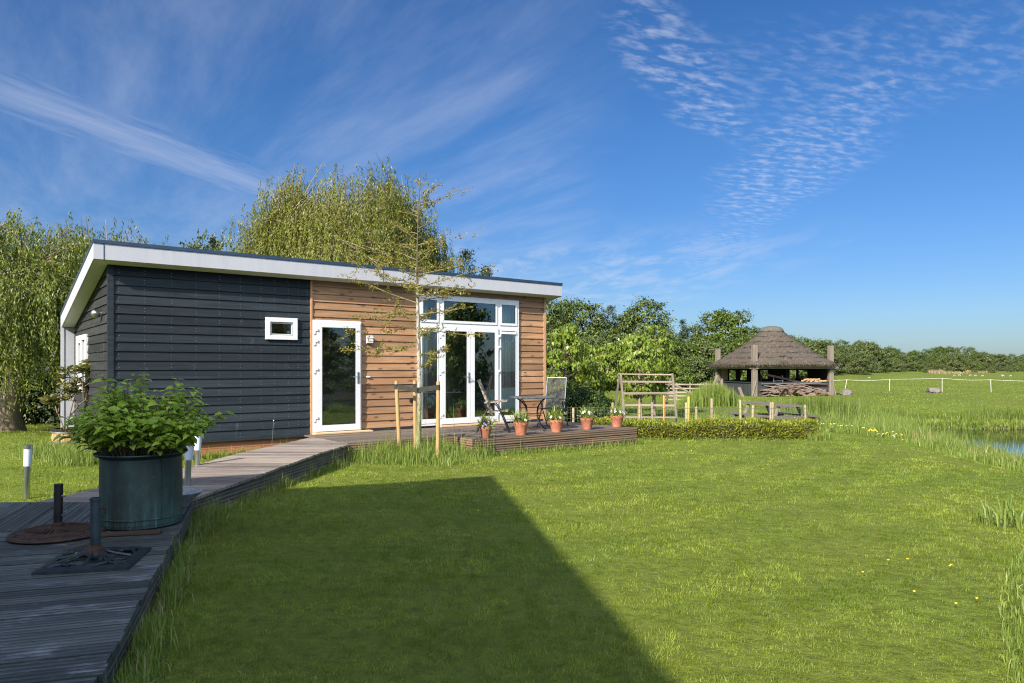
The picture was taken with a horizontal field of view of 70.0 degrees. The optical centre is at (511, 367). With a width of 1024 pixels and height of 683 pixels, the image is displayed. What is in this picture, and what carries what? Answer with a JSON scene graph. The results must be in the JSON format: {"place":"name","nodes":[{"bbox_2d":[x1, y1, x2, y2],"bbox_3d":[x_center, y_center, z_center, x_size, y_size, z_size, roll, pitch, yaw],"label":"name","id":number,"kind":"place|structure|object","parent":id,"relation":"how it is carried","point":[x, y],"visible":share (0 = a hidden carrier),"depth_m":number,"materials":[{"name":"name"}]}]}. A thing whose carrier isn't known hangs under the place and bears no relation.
{"place":"outdoors","nodes":[
{"label":"outdoors","id":0,"kind":"place"},
{"bbox_2d":[0,369,1023,682],"bbox_3d":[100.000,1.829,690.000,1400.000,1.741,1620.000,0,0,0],"label":"ground","id":1,"kind":"structure","parent":0,"point":[296,637],"depth_m":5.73,"materials":[{"name":"plant"}]},
{"bbox_2d":[23,444,32,498],"bbox_3d":[-5.937,1.270,8.950,0.096,0.660,0.096,2,0,0],"label":"garden lamp","id":2,"kind":"object","parent":1,"relation":"on","point":[27,457],"visible":0.98,"depth_m":8.92,"materials":[{"name":"metal"}]},
{"bbox_2d":[0,363,60,424],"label":"evergreen shrub","id":3,"kind":"object","parent":1,"relation":"on","point":[28,419],"visible":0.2,"depth_m":23.52,"materials":[{"name":"green plant"}]},
{"bbox_2d":[24,349,75,425],"bbox_3d":[-14.350,0.655,24.153,3.944,2.900,4.450,0,0,-15],"label":"evergreen shrub","id":4,"kind":"object","parent":1,"relation":"on","point":[50,419],"visible":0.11,"depth_m":23.29,"materials":[{"name":"green plant"}]},
{"bbox_2d":[36,359,90,445],"bbox_3d":[-8.300,0.706,13.831,1.333,1.770,0.592,0,0,0],"label":"potted rhododendron","id":5,"kind":"object","parent":1,"relation":"on","point":[83,369],"visible":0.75,"depth_m":13.78,"materials":[{"name":"green plant"}]},
{"bbox_2d":[0,208,185,431],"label":"weeping willow","id":6,"kind":"object","parent":1,"relation":"on","point":[34,294],"visible":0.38,"depth_m":17.22,"materials":[{"name":"green plant"}]},
{"bbox_2d":[12,427,286,501],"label":"house foot grass","id":7,"kind":"structure","parent":1,"relation":"on","point":[56,453],"depth_m":12.51,"materials":[{"name":"plant"}]},
{"bbox_2d":[0,438,348,682],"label":"boardwalk","id":8,"kind":"structure","parent":1,"relation":"on","point":[67,628],"depth_m":4.79,"materials":[{"name":"wood"}]},
{"bbox_2d":[5,483,106,543],"bbox_3d":[-3.810,1.184,6.130,0.724,0.426,0.724,0,0,-11],"label":"parasol base","id":9,"kind":"object","parent":8,"relation":"on","point":[58,530],"visible":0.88,"depth_m":6.03,"materials":[{"name":"orange metal"}]},
{"bbox_2d":[31,497,150,574],"bbox_3d":[-3.010,1.167,5.280,0.600,0.460,0.600,0,0,-12],"label":"parasol base","id":10,"kind":"object","parent":8,"relation":"on","point":[95,547],"visible":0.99,"depth_m":5.22,"materials":[{"name":"metal"}]},
{"bbox_2d":[89,529,161,537],"bbox_3d":[-3.511,1.386,6.057,1.100,0.018,0.100,0,0,-15],"label":"loose plank","id":11,"kind":"object","parent":8,"relation":"on","point":[135,532],"visible":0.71,"depth_m":6.12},
{"bbox_2d":[52,373,235,530],"bbox_3d":[-3.304,0.722,6.603,1.430,1.349,1.297,0,0,0],"label":"potted hydrangea","id":12,"kind":"object","parent":8,"relation":"on","point":[141,483],"visible":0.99,"depth_m":6.30,"materials":[{"name":"plant"}]},
{"bbox_2d":[184,445,193,485],"bbox_3d":[-3.787,1.130,8.550,0.096,0.530,0.096,3,0,0],"label":"garden lamp","id":13,"kind":"object","parent":8,"relation":"on","point":[188,463],"visible":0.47,"depth_m":8.52,"materials":[{"name":"metal"}]},
{"bbox_2d":[182,488,202,506],"bbox_3d":[-3.360,1.325,7.400,0.430,0.144,0.430,0,0,0],"label":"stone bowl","id":14,"kind":"object","parent":8,"relation":"on","point":[190,495],"visible":0.39,"depth_m":7.37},
{"bbox_2d":[194,436,201,464],"bbox_3d":[-4.326,1.200,10.050,0.096,0.680,0.096,2,0,0],"label":"garden lamp","id":15,"kind":"object","parent":1,"relation":"on","point":[197,448],"visible":0.45,"depth_m":10.02,"materials":[{"name":"metal"}]},
{"bbox_2d":[189,228,222,250],"bbox_3d":[-13.054,-1.982,30.933,2.395,7.798,1.998,0,0,15],"label":"birch tree","id":16,"kind":"object","parent":1,"relation":"on","point":[210,242],"visible":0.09,"depth_m":30.97,"materials":[{"name":"green plant"}]},
{"bbox_2d":[105,456,357,682],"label":"deck edge grass","id":17,"kind":"structure","parent":1,"relation":"on","point":[145,639],"depth_m":5.06,"materials":[{"name":"plant"}]},
{"bbox_2d":[60,239,562,458],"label":"garden house","id":18,"kind":"structure","parent":1,"relation":"on","point":[249,342],"depth_m":14.07,"materials":[{"name":"wood"}]},
{"bbox_2d":[76,334,88,392],"bbox_3d":[-8.485,-0.090,14.520,0.162,1.120,1.340,0,0,-38],"label":"door","id":19,"kind":"structure","parent":18,"relation":"in","point":[81,340],"depth_m":14.41,"materials":[{"name":"plastic"}]},
{"bbox_2d":[265,317,297,339],"bbox_3d":[-4.418,-0.747,13.947,0.612,0.417,0.162,0,0,-37],"label":"window","id":20,"kind":"structure","parent":18,"relation":"in","point":[293,322],"depth_m":13.90,"materials":[{"name":"plastic"}]},
{"bbox_2d":[314,321,360,431],"bbox_3d":[-3.454,0.168,14.524,0.987,2.161,0.096,0,0,-37],"label":"door","id":21,"kind":"structure","parent":18,"relation":"in","point":[320,325],"depth_m":14.46,"materials":[{"name":"plastic"}]},
{"bbox_2d":[422,300,427,418],"bbox_3d":[-1.974,-0.140,16.015,0.250,2.760,0.093,0,0,-38],"label":"curtain","id":22,"kind":"object","parent":18,"relation":"hanging from","point":[424,381],"visible":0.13,"depth_m":16.04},
{"bbox_2d":[439,326,470,423],"bbox_3d":[-1.241,0.155,16.222,0.812,2.160,0.095,0,0,-38],"label":"door","id":23,"kind":"structure","parent":18,"relation":"in","point":[442,372],"depth_m":16.24,"materials":[{"name":"plastic"}]},
{"bbox_2d":[419,294,518,425],"bbox_3d":[-0.968,-0.172,16.580,2.750,2.855,0.185,0,0,-37],"label":"window","id":24,"kind":"structure","parent":18,"relation":"in","point":[497,303],"depth_m":16.89,"materials":[{"name":"plastic"}]},
{"bbox_2d":[471,327,499,422],"bbox_3d":[-0.605,0.155,16.743,0.819,2.160,0.043,0,0,-37],"label":"door","id":25,"kind":"structure","parent":18,"relation":"in","point":[474,329],"depth_m":16.68,"materials":[{"name":"plastic"}]},
{"bbox_2d":[491,331,511,413],"bbox_3d":[-0.037,0.145,18.954,0.130,2.190,1.550,0,0,-37],"label":"window","id":26,"kind":"structure","parent":18,"relation":"in","point":[511,331],"depth_m":19.48,"materials":[{"name":"plastic"}]},
{"bbox_2d":[501,305,511,414],"bbox_3d":[-0.181,-0.140,17.384,0.382,2.760,0.093,0,0,-37],"label":"curtain","id":27,"kind":"object","parent":18,"relation":"hanging from","point":[506,376],"visible":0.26,"depth_m":17.45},
{"bbox_2d":[214,156,461,273],"bbox_3d":[-6.692,-3.046,27.776,11.130,10.192,12.022,0,0,0],"label":"weeping willow","id":28,"kind":"object","parent":1,"relation":"on","point":[296,225],"visible":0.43,"depth_m":25.41,"materials":[{"name":"green plant"}]},
{"bbox_2d":[394,381,400,446],"bbox_3d":[-2.010,0.963,12.909,0.140,1.477,0.068,0,0,15],"label":"tree stake","id":29,"kind":"object","parent":1,"relation":"on","point":[397,414],"visible":0.79,"depth_m":12.89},
{"bbox_2d":[394,384,418,392],"bbox_3d":[-1.835,0.358,12.820,0.538,0.148,0.074,0,0,25],"label":"tree tie","id":30,"kind":"object","parent":29,"relation":"attached to","point":[407,388],"visible":1,"depth_m":12.82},
{"bbox_2d":[331,170,494,449],"bbox_3d":[-1.674,-0.904,12.756,2.812,5.052,1.482,0,0,0],"label":"young oak","id":31,"kind":"object","parent":1,"relation":"on","point":[419,317],"visible":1,"depth_m":12.69,"materials":[{"name":"green plant"}]},
{"bbox_2d":[413,381,416,444],"bbox_3d":[-1.737,0.963,13.120,0.082,1.475,0.068,0,0,0],"label":"tree stake","id":32,"kind":"object","parent":1,"relation":"on","point":[414,410],"visible":0.73,"depth_m":13.09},
{"bbox_2d":[436,381,439,458],"bbox_3d":[-1.259,0.963,12.420,0.074,1.475,0.068,0,0,0],"label":"tree stake","id":33,"kind":"object","parent":1,"relation":"on","point":[438,418],"visible":0.79,"depth_m":12.39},
{"bbox_2d":[415,385,439,392],"bbox_3d":[-1.449,0.358,12.575,0.570,0.148,0.073,0,0,39],"label":"tree tie","id":34,"kind":"object","parent":33,"relation":"attached to","point":[428,388],"visible":1,"depth_m":12.53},
{"bbox_2d":[459,247,479,274],"bbox_3d":[-2.021,-1.765,32.986,2.555,7.379,2.603,0,0,-17],"label":"larch tree","id":35,"kind":"object","parent":1,"relation":"on","point":[466,253],"visible":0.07,"depth_m":32.98,"materials":[{"name":"green plant"}]},
{"bbox_2d":[304,421,636,456],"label":"terrace","id":36,"kind":"structure","parent":1,"relation":"on","point":[504,439],"depth_m":14.49,"materials":[{"name":"wood"}]},
{"bbox_2d":[474,413,502,437],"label":"potted pansies","id":37,"kind":"object","parent":36,"relation":"on","point":[484,425],"visible":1,"depth_m":13.52,"materials":[{"name":"ceramic"}]},
{"bbox_2d":[476,380,509,432],"bbox_3d":[-0.385,0.769,14.949,0.693,1.072,0.585,0,0,1],"label":"folding chair","id":38,"kind":"object","parent":36,"relation":"on","point":[490,410],"visible":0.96,"depth_m":14.70,"materials":[{"name":"brown wood"}]},
{"bbox_2d":[507,410,532,434],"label":"potted pansies","id":39,"kind":"object","parent":36,"relation":"on","point":[520,421],"visible":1,"depth_m":14.09,"materials":[{"name":"ceramic"}]},
{"bbox_2d":[508,396,556,430],"bbox_3d":[0.420,0.952,15.300,1.030,0.704,1.030,0,0,-17],"label":"garden table","id":40,"kind":"object","parent":36,"relation":"on","point":[532,397],"visible":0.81,"depth_m":15.13,"materials":[{"name":"metal"}]},
{"bbox_2d":[536,377,568,427],"bbox_3d":[0.900,0.755,16.150,0.558,1.106,0.700,0,0,22],"label":"chair","id":41,"kind":"object","parent":36,"relation":"on","point":[551,380],"visible":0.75,"depth_m":16.33,"materials":[{"name":"metal"}]},
{"bbox_2d":[537,406,569,432],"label":"potted pansies","id":42,"kind":"object","parent":36,"relation":"on","point":[556,420],"visible":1,"depth_m":14.72,"materials":[{"name":"ceramic"}]},
{"bbox_2d":[571,405,597,429],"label":"potted pansies","id":43,"kind":"object","parent":36,"relation":"on","point":[587,418],"visible":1,"depth_m":15.36,"materials":[{"name":"ceramic"}]},
{"bbox_2d":[606,404,626,426],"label":"potted pansies","id":44,"kind":"object","parent":36,"relation":"on","point":[616,416],"visible":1,"depth_m":15.99,"materials":[{"name":"ceramic"}]},
{"bbox_2d":[343,406,645,467],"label":"tall grass","id":45,"kind":"structure","parent":1,"relation":"on","point":[409,453],"depth_m":12.58,"materials":[{"name":"plant"}]},
{"bbox_2d":[546,328,578,389],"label":"hawthorn tree","id":46,"kind":"object","parent":1,"relation":"on","point":[549,347],"visible":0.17,"depth_m":58.67,"materials":[{"name":"green plant"}]},
{"bbox_2d":[546,299,583,373],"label":"alder tree","id":47,"kind":"object","parent":1,"relation":"on","point":[550,309],"visible":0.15,"depth_m":71.06,"materials":[{"name":"green plant"}]},
{"bbox_2d":[546,296,583,350],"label":"alder tree","id":48,"kind":"object","parent":1,"relation":"on","point":[565,314],"visible":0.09,"depth_m":73.62,"materials":[{"name":"green plant"}]},
{"bbox_2d":[120,412,1023,682],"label":"dead stalks","id":49,"kind":"object","parent":1,"relation":"on","point":[385,457],"visible":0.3,"depth_m":6.92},
{"bbox_2d":[546,322,603,403],"bbox_3d":[2.062,0.149,25.487,2.285,3.511,2.932,0,0,0],"label":"pear tree","id":50,"kind":"object","parent":1,"relation":"on","point":[563,336],"visible":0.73,"depth_m":25.25,"materials":[{"name":"green plant"}]},
{"bbox_2d":[546,381,608,422],"bbox_3d":[1.763,1.183,21.041,2.284,1.652,1.908,0,0,-15],"label":"evergreen shrub","id":51,"kind":"object","parent":1,"relation":"on","point":[570,389],"visible":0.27,"depth_m":20.83,"materials":[{"name":"green plant"}]},
{"bbox_2d":[557,296,609,379],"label":"alder tree","id":52,"kind":"object","parent":1,"relation":"on","point":[579,306],"visible":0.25,"depth_m":74.70,"materials":[{"name":"green plant"}]},
{"bbox_2d":[559,333,610,389],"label":"hawthorn tree","id":53,"kind":"object","parent":1,"relation":"on","point":[594,342],"visible":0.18,"depth_m":59.26,"materials":[{"name":"green plant"}]},
{"bbox_2d":[559,385,627,424],"bbox_3d":[2.163,1.225,20.520,2.056,1.487,1.717,0,0,42],"label":"evergreen shrub","id":54,"kind":"object","parent":1,"relation":"on","point":[594,395],"visible":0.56,"depth_m":20.23,"materials":[{"name":"green plant"}]},
{"bbox_2d":[579,304,615,338],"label":"birch tree","id":55,"kind":"object","parent":1,"relation":"on","point":[588,310],"visible":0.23,"depth_m":74.79,"materials":[{"name":"green plant"}]},
{"bbox_2d":[572,341,635,396],"bbox_3d":[3.568,0.433,28.424,2.553,2.950,2.692,0,0,0],"label":"pear tree","id":56,"kind":"object","parent":1,"relation":"on","point":[608,358],"visible":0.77,"depth_m":28.03,"materials":[{"name":"green plant"}]},
{"bbox_2d":[595,325,622,342],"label":"alder tree","id":57,"kind":"object","parent":1,"relation":"on","point":[605,334],"visible":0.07,"depth_m":65.88,"materials":[{"name":"green plant"}]},
{"bbox_2d":[603,304,620,330],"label":"larch tree","id":58,"kind":"object","parent":1,"relation":"on","point":[609,315],"visible":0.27,"depth_m":77.88,"materials":[{"name":"green plant"}]},
{"bbox_2d":[609,309,636,337],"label":"alder tree","id":59,"kind":"object","parent":1,"relation":"on","point":[621,321],"visible":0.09,"depth_m":79.48,"materials":[{"name":"green plant"}]},
{"bbox_2d":[590,329,665,390],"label":"hawthorn tree","id":60,"kind":"object","parent":1,"relation":"on","point":[615,339],"visible":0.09,"depth_m":57.62,"materials":[{"name":"green plant"}]},
{"bbox_2d":[610,333,670,419],"bbox_3d":[4.501,0.330,25.431,2.100,3.139,2.881,0,0,0],"label":"pear tree","id":61,"kind":"object","parent":1,"relation":"on","point":[629,345],"visible":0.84,"depth_m":25.14,"materials":[{"name":"green plant"}]},
{"bbox_2d":[612,343,676,389],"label":"willow bush","id":62,"kind":"object","parent":1,"relation":"on","point":[644,368],"visible":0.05,"depth_m":55.63,"materials":[{"name":"green plant"}]},
{"bbox_2d":[614,373,677,424],"bbox_3d":[3.597,0.873,19.798,1.664,1.479,0.739,0,0,0],"label":"climbing frame","id":63,"kind":"object","parent":1,"relation":"on","point":[671,375],"visible":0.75,"depth_m":19.52,"materials":[{"name":"brown wood"}]},
{"bbox_2d":[615,294,682,344],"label":"alder tree","id":64,"kind":"object","parent":1,"relation":"on","point":[636,319],"visible":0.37,"depth_m":77.09,"materials":[{"name":"green plant"}]},
{"bbox_2d":[619,323,686,415],"bbox_3d":[5.366,0.102,27.589,2.121,3.614,2.262,0,0,-41],"label":"pear tree","id":65,"kind":"object","parent":1,"relation":"on","point":[650,331],"visible":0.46,"depth_m":27.24,"materials":[{"name":"green plant"}]},
{"bbox_2d":[637,329,694,387],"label":"hawthorn tree","id":66,"kind":"object","parent":1,"relation":"on","point":[669,336],"visible":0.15,"depth_m":59.53,"materials":[{"name":"green plant"}]},
{"bbox_2d":[656,358,702,390],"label":"willow bush","id":67,"kind":"object","parent":1,"relation":"on","point":[683,379],"visible":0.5,"depth_m":55.13,"materials":[{"name":"green plant"}]},
{"bbox_2d":[678,319,689,341],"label":"larch tree","id":68,"kind":"object","parent":1,"relation":"on","point":[682,334],"visible":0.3,"depth_m":81.84,"materials":[{"name":"green plant"}]},
{"bbox_2d":[665,383,704,399],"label":"field gate","id":69,"kind":"structure","parent":1,"relation":"on","point":[684,391],"depth_m":40.98,"materials":[{"name":"white wood"}]},
{"bbox_2d":[567,395,806,426],"bbox_3d":[4.458,1.274,18.596,6.120,1.153,0.077,0,0,0],"label":"wire fence","id":70,"kind":"object","parent":1,"relation":"on","point":[687,411],"visible":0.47,"depth_m":18.57,"materials":[{"name":"brown wood"}]},
{"bbox_2d":[672,338,707,387],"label":"willow bush","id":71,"kind":"object","parent":1,"relation":"on","point":[690,348],"visible":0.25,"depth_m":61.10,"materials":[{"name":"green plant"}]},
{"bbox_2d":[676,354,714,389],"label":"hawthorn tree","id":72,"kind":"object","parent":1,"relation":"on","point":[702,365],"visible":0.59,"depth_m":57.37,"materials":[{"name":"green plant"}]},
{"bbox_2d":[679,321,711,341],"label":"alder tree","id":73,"kind":"object","parent":1,"relation":"on","point":[696,328],"visible":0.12,"depth_m":83.74,"materials":[{"name":"green plant"}]},
{"bbox_2d":[696,311,714,338],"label":"birch tree","id":74,"kind":"object","parent":1,"relation":"on","point":[704,319],"visible":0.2,"depth_m":85.64,"materials":[{"name":"green plant"}]},
{"bbox_2d":[592,415,820,440],"bbox_3d":[4.431,1.396,17.057,5.378,0.578,1.071,0,0,0],"label":"hedge","id":75,"kind":"object","parent":1,"relation":"on","point":[774,429],"visible":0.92,"depth_m":16.75,"materials":[{"name":"green plant"}]},
{"bbox_2d":[685,338,737,385],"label":"hawthorn tree","id":76,"kind":"object","parent":1,"relation":"on","point":[707,348],"visible":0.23,"depth_m":62.13,"materials":[{"name":"green plant"}]},
{"bbox_2d":[670,381,760,406],"bbox_3d":[9.146,1.155,35.073,5.947,1.327,3.521,0,0,12],"label":"reed clump","id":77,"kind":"object","parent":1,"relation":"on","point":[722,396],"visible":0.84,"depth_m":34.20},
{"bbox_2d":[701,332,734,351],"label":"maple tree","id":78,"kind":"object","parent":1,"relation":"on","point":[719,338],"visible":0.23,"depth_m":71.59,"materials":[{"name":"green plant"}]},
{"bbox_2d":[703,356,735,380],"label":"willow bush","id":79,"kind":"object","parent":1,"relation":"on","point":[731,375],"visible":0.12,"depth_m":59.45,"materials":[{"name":"green plant"}]},
{"bbox_2d":[693,308,750,352],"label":"maple tree","id":80,"kind":"object","parent":1,"relation":"on","point":[719,318],"visible":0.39,"depth_m":80.87,"materials":[{"name":"green plant"}]},
{"bbox_2d":[705,339,764,379],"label":"willow bush","id":81,"kind":"object","parent":1,"relation":"on","point":[735,347],"visible":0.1,"depth_m":65.31,"materials":[{"name":"green plant"}]},
{"bbox_2d":[637,430,833,440],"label":"hedge foot grass","id":82,"kind":"structure","parent":1,"relation":"on","point":[824,437],"depth_m":16.62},
{"bbox_2d":[732,308,755,339],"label":"birch tree","id":83,"kind":"object","parent":1,"relation":"on","point":[738,313],"visible":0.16,"depth_m":83.92,"materials":[{"name":"green plant"}]},
{"bbox_2d":[726,402,821,419],"bbox_3d":[7.550,1.408,21.200,1.720,0.750,2.100,0,0,-14],"label":"picnic table","id":84,"kind":"object","parent":1,"relation":"on","point":[777,413],"visible":0.75,"depth_m":20.70,"materials":[{"name":"brown wood"}]},
{"bbox_2d":[710,326,838,396],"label":"thatched barn","id":85,"kind":"structure","parent":1,"relation":"on","point":[776,351],"depth_m":47.99,"materials":[{"name":"brown wood"}]},
{"bbox_2d":[704,393,886,427],"bbox_3d":[8.834,1.335,22.461,4.144,1.103,9.149,0,0,35],"label":"rush clump","id":86,"kind":"object","parent":1,"relation":"on","point":[826,404],"visible":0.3,"depth_m":23.73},
{"bbox_2d":[790,342,836,378],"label":"hawthorn tree","id":87,"kind":"object","parent":1,"relation":"on","point":[811,346],"visible":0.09,"depth_m":115.87,"materials":[{"name":"green plant"}]},
{"bbox_2d":[803,337,839,361],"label":"hawthorn tree","id":88,"kind":"object","parent":1,"relation":"on","point":[821,345],"visible":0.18,"depth_m":132.73,"materials":[{"name":"green plant"}]},
{"bbox_2d":[834,351,853,373],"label":"hawthorn tree","id":89,"kind":"object","parent":1,"relation":"on","point":[843,357],"visible":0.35,"depth_m":141.39,"materials":[{"name":"green plant"}]},
{"bbox_2d":[838,345,866,373],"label":"hawthorn tree","id":90,"kind":"object","parent":1,"relation":"on","point":[849,350],"visible":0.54,"depth_m":147.89,"materials":[{"name":"green plant"}]},
{"bbox_2d":[692,397,1023,472],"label":"bank grass","id":91,"kind":"structure","parent":1,"relation":"on","point":[988,458],"depth_m":16.76,"materials":[{"name":"plant"}]},
{"bbox_2d":[849,350,873,373],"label":"hawthorn tree","id":92,"kind":"object","parent":1,"relation":"on","point":[866,360],"visible":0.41,"depth_m":155.19,"materials":[{"name":"green plant"}]},
{"bbox_2d":[853,344,885,372],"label":"hawthorn tree","id":93,"kind":"object","parent":1,"relation":"on","point":[867,350],"visible":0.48,"depth_m":163.70,"materials":[{"name":"green plant"}]},
{"bbox_2d":[850,339,892,371],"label":"hawthorn tree","id":94,"kind":"object","parent":1,"relation":"on","point":[874,348],"visible":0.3,"depth_m":172.25,"materials":[{"name":"green plant"}]},
{"bbox_2d":[873,350,887,372],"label":"hawthorn tree","id":95,"kind":"object","parent":1,"relation":"on","point":[883,360],"visible":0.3,"depth_m":171.99,"materials":[{"name":"green plant"}]},
{"bbox_2d":[888,357,905,371],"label":"hawthorn tree","id":96,"kind":"object","parent":1,"relation":"on","point":[897,361],"visible":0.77,"depth_m":191.81,"materials":[{"name":"green plant"}]},
{"bbox_2d":[900,357,916,371],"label":"hawthorn tree","id":97,"kind":"object","parent":1,"relation":"on","point":[910,363],"visible":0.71,"depth_m":212.96,"materials":[{"name":"green plant"}]},
{"bbox_2d":[923,349,941,368],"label":"alder tree","id":98,"kind":"object","parent":1,"relation":"on","point":[930,352],"visible":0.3,"depth_m":230.39,"materials":[{"name":"green plant"}]},
{"bbox_2d":[854,400,1023,419],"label":"bank rushes","id":99,"kind":"object","parent":1,"relation":"on","point":[989,413],"visible":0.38,"depth_m":25.81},
{"bbox_2d":[943,351,966,371],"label":"hawthorn tree","id":100,"kind":"object","parent":1,"relation":"on","point":[955,357],"visible":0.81,"depth_m":235.15,"materials":[{"name":"green plant"}]},
{"bbox_2d":[917,369,995,374],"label":"reeds","id":101,"kind":"object","parent":1,"relation":"on","point":[940,371],"visible":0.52,"depth_m":211.46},
{"bbox_2d":[892,413,1023,429],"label":"bank grass","id":102,"kind":"structure","parent":1,"relation":"on","point":[976,422],"depth_m":25.21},
{"bbox_2d":[971,350,999,370],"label":"hawthorn tree","id":103,"kind":"object","parent":1,"relation":"on","point":[985,357],"visible":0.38,"depth_m":273.35,"materials":[{"name":"green plant"}]},
{"bbox_2d":[962,492,1023,531],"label":"iris clump","id":104,"kind":"object","parent":1,"relation":"on","point":[1003,520],"visible":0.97,"depth_m":7.41,"materials":[{"name":"plant"}]},
{"bbox_2d":[992,352,1011,370],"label":"hawthorn tree","id":105,"kind":"object","parent":1,"relation":"on","point":[1003,362],"visible":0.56,"depth_m":293.25,"materials":[{"name":"green plant"}]},
{"bbox_2d":[0,0,1023,367],"label":"sky","id":106,"kind":"structure","parent":0,"point":[852,171],"materials":[{"name":"blue"}]},
{"bbox_2d":[547,373,1023,425],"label":"pasture grass","id":107,"kind":"structure","parent":0,"point":[770,400],"depth_m":41.99,"materials":[{"name":"plant"}]},
{"bbox_2d":[926,428,1023,456],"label":"water","id":108,"kind":"structure","parent":0,"point":[1003,437],"depth_m":22.41,"materials":[{"name":"blue liquid"}]},
{"bbox_2d":[993,548,1023,682],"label":"corner grass","id":109,"kind":"structure","parent":0,"point":[1016,624],"depth_m":4.62,"materials":[{"name":"plant"}]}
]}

